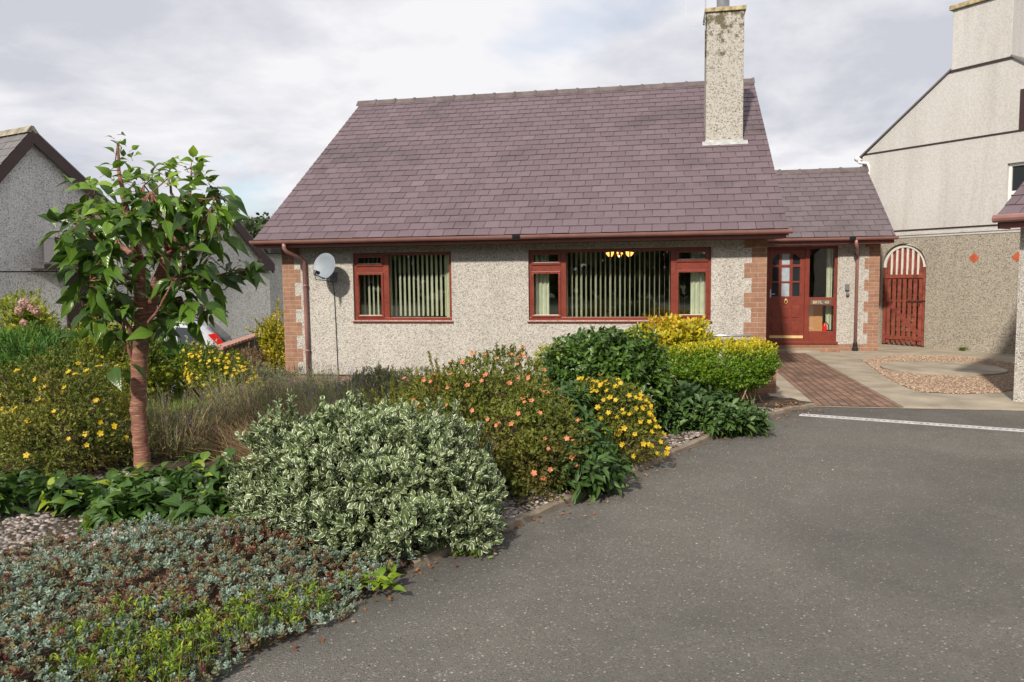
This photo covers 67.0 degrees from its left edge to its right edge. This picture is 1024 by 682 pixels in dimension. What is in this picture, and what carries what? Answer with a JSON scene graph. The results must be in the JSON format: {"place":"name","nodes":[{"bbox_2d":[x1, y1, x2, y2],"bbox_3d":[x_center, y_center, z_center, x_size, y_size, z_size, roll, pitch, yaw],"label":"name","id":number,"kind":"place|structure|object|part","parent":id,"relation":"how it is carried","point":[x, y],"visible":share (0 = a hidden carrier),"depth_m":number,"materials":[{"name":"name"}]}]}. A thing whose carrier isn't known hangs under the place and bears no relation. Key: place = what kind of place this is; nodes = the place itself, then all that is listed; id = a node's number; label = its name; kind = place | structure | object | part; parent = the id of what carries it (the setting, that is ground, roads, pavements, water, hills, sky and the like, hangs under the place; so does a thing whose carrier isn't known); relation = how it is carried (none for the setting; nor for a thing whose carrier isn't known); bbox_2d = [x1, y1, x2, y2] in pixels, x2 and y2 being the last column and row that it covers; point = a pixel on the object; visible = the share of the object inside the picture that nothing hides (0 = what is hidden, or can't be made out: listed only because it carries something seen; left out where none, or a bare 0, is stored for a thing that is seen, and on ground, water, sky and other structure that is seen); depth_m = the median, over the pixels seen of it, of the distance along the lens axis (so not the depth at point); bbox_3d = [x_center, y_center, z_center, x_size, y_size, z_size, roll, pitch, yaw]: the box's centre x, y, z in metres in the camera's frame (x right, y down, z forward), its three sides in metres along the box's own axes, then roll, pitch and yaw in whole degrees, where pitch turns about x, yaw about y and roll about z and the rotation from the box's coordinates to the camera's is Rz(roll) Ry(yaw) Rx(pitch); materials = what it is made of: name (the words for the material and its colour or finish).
{"place":"outdoors","nodes":[
{"label":"outdoors","id":0,"kind":"place"},
{"bbox_2d":[0,125,284,349],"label":"neighbour house","id":1,"kind":"structure","parent":0,"point":[35,165],"depth_m":18.40,"materials":[{"name":"grey concrete"}]},
{"bbox_2d":[64,271,109,330],"bbox_3d":[-10.591,-0.469,19.381,0.048,2.536,1.100,2,5,29],"label":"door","id":2,"kind":"structure","parent":1,"relation":"in","point":[76,310],"depth_m":19.04,"materials":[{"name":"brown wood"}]},
{"bbox_2d":[0,383,813,681],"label":"garden soil","id":3,"kind":"structure","parent":0,"point":[270,641],"depth_m":4.17,"materials":[{"name":"brown soil"}]},
{"bbox_2d":[5,298,58,367],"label":"hydrangea","id":4,"kind":"object","parent":3,"relation":"on","point":[24,312],"visible":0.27,"depth_m":11.54,"materials":[{"name":"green plant"}]},
{"bbox_2d":[0,286,63,395],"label":"garden bush","id":5,"kind":"object","parent":3,"relation":"on","point":[5,302],"visible":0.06,"depth_m":13.24,"materials":[{"name":"green plant"}]},
{"bbox_2d":[1,441,65,474],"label":"dry grass","id":6,"kind":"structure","parent":3,"relation":"on","point":[8,468],"depth_m":6.41,"materials":[{"name":"plant"}]},
{"bbox_2d":[0,462,84,516],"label":"broadleaf plant","id":7,"kind":"object","parent":3,"relation":"on","point":[17,489],"visible":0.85,"depth_m":5.44,"materials":[{"name":"green plant"}]},
{"bbox_2d":[0,319,110,402],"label":"juniper shrub","id":8,"kind":"object","parent":3,"relation":"on","point":[20,342],"visible":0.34,"depth_m":10.13,"materials":[{"name":"green plant"}]},
{"bbox_2d":[27,472,120,519],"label":"broadleaf plant","id":9,"kind":"object","parent":3,"relation":"on","point":[75,501],"visible":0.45,"depth_m":5.42,"materials":[{"name":"green plant"}]},
{"bbox_2d":[0,333,158,477],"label":"potentilla shrub","id":10,"kind":"object","parent":3,"relation":"on","point":[82,446],"visible":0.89,"depth_m":6.40,"materials":[{"name":"green plant"}]},
{"bbox_2d":[49,316,123,394],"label":"garden bush","id":11,"kind":"object","parent":3,"relation":"on","point":[68,329],"visible":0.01,"depth_m":13.32,"materials":[{"name":"green plant"}]},
{"bbox_2d":[51,316,183,403],"bbox_3d":[-5.158,0.252,10.146,1.563,1.214,1.063,0,5,11],"label":"golden privet","id":12,"kind":"object","parent":3,"relation":"on","point":[156,358],"visible":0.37,"depth_m":9.97,"materials":[{"name":"green plant"}]},
{"bbox_2d":[74,479,181,536],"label":"broadleaf plant","id":13,"kind":"object","parent":3,"relation":"on","point":[115,505],"visible":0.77,"depth_m":5.06,"materials":[{"name":"green plant"}]},
{"bbox_2d":[94,461,191,493],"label":"broadleaf plant","id":14,"kind":"object","parent":3,"relation":"on","point":[158,474],"visible":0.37,"depth_m":5.62,"materials":[{"name":"green plant"}]},
{"bbox_2d":[34,132,266,474],"bbox_3d":[-2.906,-0.237,6.183,1.842,2.784,1.427,0,5,11],"label":"cherry tree","id":15,"kind":"object","parent":3,"relation":"on","point":[74,245],"visible":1,"depth_m":5.91,"materials":[{"name":"green plant"}]},
{"bbox_2d":[34,588,268,681],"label":"weed clump","id":16,"kind":"object","parent":3,"relation":"on","point":[177,645],"visible":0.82,"depth_m":3.21,"materials":[{"name":"green plant"}]},
{"bbox_2d":[114,331,199,394],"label":"laurel shrub","id":17,"kind":"object","parent":3,"relation":"on","point":[166,351],"visible":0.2,"depth_m":11.40,"materials":[{"name":"green plant"}]},
{"bbox_2d":[88,380,257,460],"bbox_3d":[-3.144,0.736,7.171,1.348,0.740,1.299,4,7,44],"label":"lavender","id":18,"kind":"object","parent":3,"relation":"on","point":[165,417],"visible":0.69,"depth_m":6.98,"materials":[{"name":"plant"}]},
{"bbox_2d":[87,389,302,460],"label":"grass","id":19,"kind":"structure","parent":3,"relation":"on","point":[174,399],"depth_m":9.69,"materials":[{"name":"green plant"}]},
{"bbox_2d":[170,335,221,392],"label":"variegated shrub","id":20,"kind":"object","parent":3,"relation":"on","point":[213,343],"visible":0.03,"depth_m":12.02,"materials":[{"name":"green plant"}]},
{"bbox_2d":[160,489,236,531],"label":"broadleaf plant","id":21,"kind":"object","parent":3,"relation":"on","point":[208,503],"visible":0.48,"depth_m":4.93,"materials":[{"name":"green plant"}]},
{"bbox_2d":[165,448,241,499],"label":"broadleaf plant","id":22,"kind":"object","parent":3,"relation":"on","point":[213,477],"visible":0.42,"depth_m":5.48,"materials":[{"name":"green plant"}]},
{"bbox_2d":[0,521,410,681],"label":"sedum stalks","id":23,"kind":"object","parent":3,"relation":"on","point":[165,571],"visible":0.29,"depth_m":3.96,"materials":[{"name":"brown plant"}]},
{"bbox_2d":[0,512,419,681],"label":"sedum mat","id":24,"kind":"object","parent":3,"relation":"on","point":[16,628],"visible":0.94,"depth_m":3.78,"materials":[{"name":"green plant"}]},
{"bbox_2d":[168,508,265,542],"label":"weed clump","id":25,"kind":"object","parent":3,"relation":"on","point":[202,529],"visible":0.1,"depth_m":4.82,"materials":[{"name":"green plant"}]},
{"bbox_2d":[170,339,265,400],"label":"potentilla shrub","id":26,"kind":"object","parent":3,"relation":"on","point":[188,365],"visible":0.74,"depth_m":10.15,"materials":[{"name":"green plant"}]},
{"bbox_2d":[122,389,320,463],"bbox_3d":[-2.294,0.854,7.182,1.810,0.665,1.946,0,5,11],"label":"dry grass","id":27,"kind":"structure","parent":3,"relation":"on","point":[224,439],"depth_m":6.88,"materials":[{"name":"plant"}]},
{"bbox_2d":[179,365,287,424],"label":"lavender","id":28,"kind":"object","parent":3,"relation":"on","point":[215,392],"visible":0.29,"depth_m":8.56,"materials":[{"name":"plant"}]},
{"bbox_2d":[188,394,304,444],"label":"green grass","id":29,"kind":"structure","parent":3,"relation":"on","point":[247,416],"depth_m":7.50,"materials":[{"name":"green plant"}]},
{"bbox_2d":[214,355,301,395],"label":"grey bush","id":30,"kind":"object","parent":3,"relation":"on","point":[266,371],"visible":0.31,"depth_m":11.88,"materials":[{"name":"purple plant"}]},
{"bbox_2d":[209,362,336,427],"bbox_3d":[-2.474,0.621,8.092,1.272,0.808,1.330,0,5,11],"label":"lavender","id":31,"kind":"object","parent":3,"relation":"on","point":[262,395],"visible":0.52,"depth_m":7.99,"materials":[{"name":"plant"}]},
{"bbox_2d":[230,577,337,647],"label":"weed clump","id":32,"kind":"object","parent":3,"relation":"on","point":[293,605],"visible":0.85,"depth_m":3.62,"materials":[{"name":"green plant"}]},
{"bbox_2d":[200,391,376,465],"bbox_3d":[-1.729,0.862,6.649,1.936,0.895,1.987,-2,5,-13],"label":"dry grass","id":33,"kind":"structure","parent":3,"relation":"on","point":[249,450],"depth_m":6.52,"materials":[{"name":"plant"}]},
{"bbox_2d":[269,361,354,406],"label":"lavender","id":34,"kind":"object","parent":3,"relation":"on","point":[315,377],"visible":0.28,"depth_m":9.53,"materials":[{"name":"green plant"}]},
{"bbox_2d":[281,509,380,551],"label":"weed clump","id":35,"kind":"object","parent":3,"relation":"on","point":[370,523],"visible":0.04,"depth_m":4.60,"materials":[{"name":"green plant"}]},
{"bbox_2d":[276,372,388,415],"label":"lavender","id":36,"kind":"object","parent":3,"relation":"on","point":[317,400],"visible":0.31,"depth_m":7.87,"materials":[{"name":"green plant"}]},
{"bbox_2d":[289,364,397,403],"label":"lavender","id":37,"kind":"object","parent":3,"relation":"on","point":[336,383],"visible":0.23,"depth_m":8.85,"materials":[{"name":"green plant"}]},
{"bbox_2d":[220,387,509,563],"bbox_3d":[-0.934,0.775,4.935,1.899,0.941,1.403,3,6,34],"label":"variegated shrub","id":38,"kind":"object","parent":3,"relation":"on","point":[408,479],"visible":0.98,"depth_m":4.63,"materials":[{"name":"green plant"}]},
{"bbox_2d":[334,562,406,592],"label":"dock plant","id":39,"kind":"object","parent":3,"relation":"on","point":[382,579],"visible":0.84,"depth_m":4.03,"materials":[{"name":"green plant"}]},
{"bbox_2d":[0,407,776,659],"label":"pebble mulch","id":40,"kind":"object","parent":3,"relation":"on","point":[45,517],"visible":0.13,"depth_m":5.11,"materials":[{"name":"grey gravel"}]},
{"bbox_2d":[330,361,460,404],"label":"hebe bush","id":41,"kind":"object","parent":3,"relation":"on","point":[380,371],"visible":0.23,"depth_m":8.55,"materials":[{"name":"green plant"}]},
{"bbox_2d":[362,350,509,441],"bbox_3d":[-0.734,0.576,7.332,1.620,0.959,1.065,-1,5,0],"label":"potentilla shrub","id":42,"kind":"object","parent":3,"relation":"on","point":[405,389],"visible":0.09,"depth_m":7.34,"materials":[{"name":"green plant"}]},
{"bbox_2d":[397,342,593,503],"bbox_3d":[-0.185,0.570,6.106,1.702,1.123,1.509,0,5,11],"label":"potentilla shrub","id":43,"kind":"object","parent":3,"relation":"on","point":[525,407],"visible":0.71,"depth_m":5.83,"materials":[{"name":"green plant"}]},
{"bbox_2d":[529,337,576,385],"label":"golden hedge","id":44,"kind":"object","parent":3,"relation":"on","point":[541,349],"visible":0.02,"depth_m":9.56,"materials":[{"name":"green plant"}]},
{"bbox_2d":[525,379,638,503],"bbox_3d":[0.474,0.784,6.151,0.808,0.876,1.430,-2,5,-15],"label":"leafy perennial","id":45,"kind":"object","parent":3,"relation":"on","point":[598,471],"visible":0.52,"depth_m":5.78,"materials":[{"name":"green plant"}]},
{"bbox_2d":[536,323,679,434],"bbox_3d":[0.955,0.409,7.945,1.492,1.180,1.392,0,5,11],"label":"laurel shrub","id":46,"kind":"object","parent":3,"relation":"on","point":[612,351],"visible":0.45,"depth_m":7.63,"materials":[{"name":"green plant"}]},
{"bbox_2d":[574,371,669,465],"bbox_3d":[0.919,0.670,6.688,0.774,0.801,0.972,-3,5,-26],"label":"potentilla shrub","id":47,"kind":"object","parent":3,"relation":"on","point":[621,393],"visible":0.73,"depth_m":6.49,"materials":[{"name":"yellow plant"}]},
{"bbox_2d":[623,313,722,386],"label":"golden shrub","id":48,"kind":"object","parent":3,"relation":"on","point":[670,330],"visible":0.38,"depth_m":10.68,"materials":[{"name":"yellow plant"}]},
{"bbox_2d":[648,380,776,438],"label":"leafy perennial","id":49,"kind":"object","parent":3,"relation":"on","point":[695,407],"visible":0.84,"depth_m":7.73,"materials":[{"name":"green plant"}]},
{"bbox_2d":[664,335,782,403],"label":"clipped hedge","id":50,"kind":"object","parent":3,"relation":"on","point":[706,366],"visible":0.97,"depth_m":9.43,"materials":[{"name":"green plant"}]},
{"bbox_2d":[708,334,751,356],"bbox_3d":[3.237,0.285,11.773,0.790,0.774,0.040,0,5,11],"label":"handrail","id":51,"kind":"object","parent":3,"relation":"on","point":[734,335],"visible":0.33,"depth_m":11.70,"materials":[{"name":"white metal"}]},
{"bbox_2d":[0,0,967,222],"label":"sky","id":52,"kind":"structure","parent":0,"point":[260,88],"materials":[{"name":"white"}]},
{"bbox_2d":[200,407,1023,681],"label":"driveway","id":53,"kind":"structure","parent":0,"point":[659,592],"depth_m":4.14,"materials":[{"name":"grey asphalt"}]},
{"bbox_2d":[448,547,492,557],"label":"kerb weed","id":54,"kind":"object","parent":53,"relation":"on","point":[470,552],"visible":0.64,"depth_m":4.54,"materials":[{"name":"green plant"}]},
{"bbox_2d":[204,397,823,666],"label":"leaf litter","id":55,"kind":"object","parent":53,"relation":"on","point":[322,639],"visible":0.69,"depth_m":4.55,"materials":[{"name":"brown plant"}]},
{"bbox_2d":[406,403,814,568],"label":"kerb","id":56,"kind":"structure","parent":53,"relation":"on","point":[511,523],"depth_m":5.46,"materials":[{"name":"concrete"}]},
{"bbox_2d":[362,423,1019,673],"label":"loose chippings","id":57,"kind":"object","parent":53,"relation":"on","point":[763,540],"visible":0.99,"depth_m":4.73,"materials":[{"name":"gravel"}]},
{"bbox_2d":[799,413,1023,431],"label":"drain channel","id":58,"kind":"object","parent":53,"relation":"on","point":[921,423],"visible":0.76,"depth_m":8.38,"materials":[{"name":"concrete"}]},
{"bbox_2d":[273,351,1010,410],"bbox_3d":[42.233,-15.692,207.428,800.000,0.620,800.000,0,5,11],"label":"ground","id":59,"kind":"structure","parent":0,"point":[846,407],"depth_m":9.65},
{"bbox_2d":[125,321,231,358],"bbox_3d":[-8.048,0.295,16.570,3.939,1.458,1.724,-2,5,-14],"label":"parked car","id":60,"kind":"object","parent":59,"relation":"on","point":[211,333],"visible":0.05,"depth_m":16.25,"materials":[{"name":"silver metal"}]},
{"bbox_3d":[-6.708,-0.106,16.071,0.530,0.370,0.132,-2,5,-14],"label":"side window","id":61,"kind":"part","parent":60,"relation":"part of","materials":[{"name":"grey glass"}]},
{"bbox_3d":[-6.402,-0.218,16.956,0.370,0.360,1.160,-2,5,-14],"label":"rear window","id":62,"kind":"part","parent":60,"relation":"part of","materials":[{"name":"grey glass"}]},
{"bbox_2d":[212,331,271,361],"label":"boundary wall","id":63,"kind":"structure","parent":59,"relation":"on","point":[239,343],"depth_m":14.65,"materials":[{"name":"brick"}]},
{"bbox_2d":[229,342,266,371],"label":"dry bush","id":64,"kind":"object","parent":59,"relation":"on","point":[249,355],"visible":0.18,"depth_m":13.93,"materials":[{"name":"brown plant"}]},
{"bbox_2d":[244,298,285,374],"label":"golden shrub","id":65,"kind":"object","parent":59,"relation":"on","point":[268,339],"visible":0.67,"depth_m":14.42,"materials":[{"name":"yellow plant"}]},
{"bbox_2d":[249,0,898,386],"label":"bungalow","id":66,"kind":"object","parent":59,"relation":"on","point":[445,230],"visible":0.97,"depth_m":13.27,"materials":[{"name":"tile"}]},
{"bbox_2d":[313,253,337,367],"bbox_3d":[-3.067,-0.417,12.754,0.369,2.057,0.654,-1,5,-9],"label":"satellite dish","id":67,"kind":"object","parent":66,"relation":"attached to","point":[324,266],"visible":0.98,"depth_m":12.69,"materials":[{"name":"grey plastic"}]},
{"bbox_2d":[352,251,452,321],"bbox_3d":[-1.796,-0.915,12.947,1.743,1.192,0.355,0,5,11],"label":"window","id":68,"kind":"structure","parent":66,"relation":"in","point":[384,268],"depth_m":12.98,"materials":[{"name":"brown wood"}]},
{"bbox_2d":[527,247,711,321],"bbox_3d":[1.689,-0.901,12.295,2.878,1.192,0.415,0,5,11],"label":"window","id":69,"kind":"structure","parent":66,"relation":"in","point":[699,265],"depth_m":12.34,"materials":[{"name":"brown wood"}]},
{"bbox_2d":[606,252,633,256],"bbox_3d":[1.869,-1.546,13.382,0.474,0.192,0.386,0,5,11],"label":"pendant lamp","id":70,"kind":"object","parent":66,"relation":"hanging from","point":[617,254],"visible":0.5,"depth_m":13.26,"materials":[{"name":"yellow glass"}]},
{"bbox_2d":[768,249,804,338],"bbox_3d":[5.837,-0.990,16.462,0.725,1.900,0.089,0,5,11],"label":"front door","id":71,"kind":"structure","parent":66,"relation":"in","point":[786,267],"depth_m":16.46,"materials":[{"name":"brown wood"}]},
{"bbox_2d":[822,321,828,330],"bbox_3d":[6.636,-0.269,16.405,0.121,0.295,0.089,-2,5,-17],"label":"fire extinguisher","id":72,"kind":"object","parent":66,"relation":"attached to","point":[824,326],"visible":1,"depth_m":16.37,"materials":[{"name":"red metal"}]},
{"bbox_2d":[845,284,849,289],"bbox_3d":[6.991,-1.122,16.145,0.085,0.130,0.046,0,5,11],"label":"key safe","id":73,"kind":"object","parent":66,"relation":"attached to","point":[847,286],"visible":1,"depth_m":16.12,"materials":[{"name":"grey plastic"}]},
{"bbox_2d":[750,369,777,393],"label":"planter wall","id":74,"kind":"structure","parent":59,"relation":"on","point":[770,387],"depth_m":10.51,"materials":[{"name":"brick"}]},
{"bbox_2d":[854,0,1023,332],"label":"tall house","id":75,"kind":"structure","parent":59,"relation":"on","point":[945,152],"depth_m":16.87,"materials":[{"name":"grey concrete"}]},
{"bbox_2d":[1008,162,1023,200],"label":"window","id":76,"kind":"structure","parent":75,"relation":"in","point":[1016,170],"depth_m":16.16,"materials":[{"name":"white plastic"}]},
{"bbox_2d":[1019,89,1023,129],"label":"upper window","id":77,"kind":"structure","parent":75,"relation":"in","point":[1021,113],"depth_m":15.88,"materials":[{"name":"brown wood"}]},
{"bbox_2d":[878,228,1019,354],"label":"garden wall","id":78,"kind":"structure","parent":59,"relation":"on","point":[971,293],"depth_m":15.82,"materials":[{"name":"concrete"}]},
{"bbox_2d":[882,245,925,345],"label":"garden gate","id":79,"kind":"structure","parent":78,"relation":"attached to","point":[896,268],"depth_m":17.10,"materials":[{"name":"red wood"}]},
{"bbox_2d":[992,182,1023,401],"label":"garage","id":80,"kind":"structure","parent":59,"relation":"on","point":[1010,215],"depth_m":9.57,"materials":[{"name":"beige stone"}]},
{"bbox_2d":[767,341,1023,410],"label":"forecourt","id":81,"kind":"structure","parent":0,"point":[988,401],"depth_m":11.50,"materials":[{"name":"concrete"}]},
{"bbox_2d":[768,373,815,405],"bbox_3d":[4.117,0.545,12.630,0.450,0.034,6.238,0,5,11],"label":"slab edging","id":82,"kind":"object","parent":81,"relation":"on","point":[785,388],"visible":0.28,"depth_m":10.66,"materials":[{"name":"concrete"}]},
{"bbox_2d":[774,353,900,406],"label":"brick path","id":83,"kind":"structure","parent":81,"relation":"on","point":[816,382],"depth_m":11.29,"materials":[{"name":"brown brick"}]},
{"bbox_2d":[806,352,947,409],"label":"slab path","id":84,"kind":"structure","parent":81,"relation":"on","point":[903,397],"depth_m":11.23,"materials":[{"name":"concrete"}]},
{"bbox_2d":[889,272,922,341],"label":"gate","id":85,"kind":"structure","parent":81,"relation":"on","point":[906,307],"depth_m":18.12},
{"bbox_2d":[859,355,1014,393],"bbox_3d":[7.302,0.490,12.658,2.755,0.001,5.117,0,5,11],"label":"gravel bed","id":86,"kind":"object","parent":81,"relation":"on","point":[974,382],"visible":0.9,"depth_m":11.63,"materials":[{"name":"beige gravel"}]},
{"bbox_2d":[880,361,1007,375],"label":"round slab","id":87,"kind":"structure","parent":86,"relation":"on","point":[943,368],"depth_m":12.78,"materials":[{"name":"concrete"}]},
{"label":"hill","id":88,"kind":"structure","parent":0,"visible":0},
{"bbox_2d":[240,217,264,237],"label":"hill tree","id":89,"kind":"object","parent":88,"relation":"on","point":[247,224],"visible":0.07,"depth_m":83.29,"materials":[{"name":"green plant"}]},
{"bbox_2d":[243,212,272,234],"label":"hill tree","id":90,"kind":"object","parent":88,"relation":"on","point":[256,219],"visible":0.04,"depth_m":86.80,"materials":[{"name":"green plant"}]}
]}

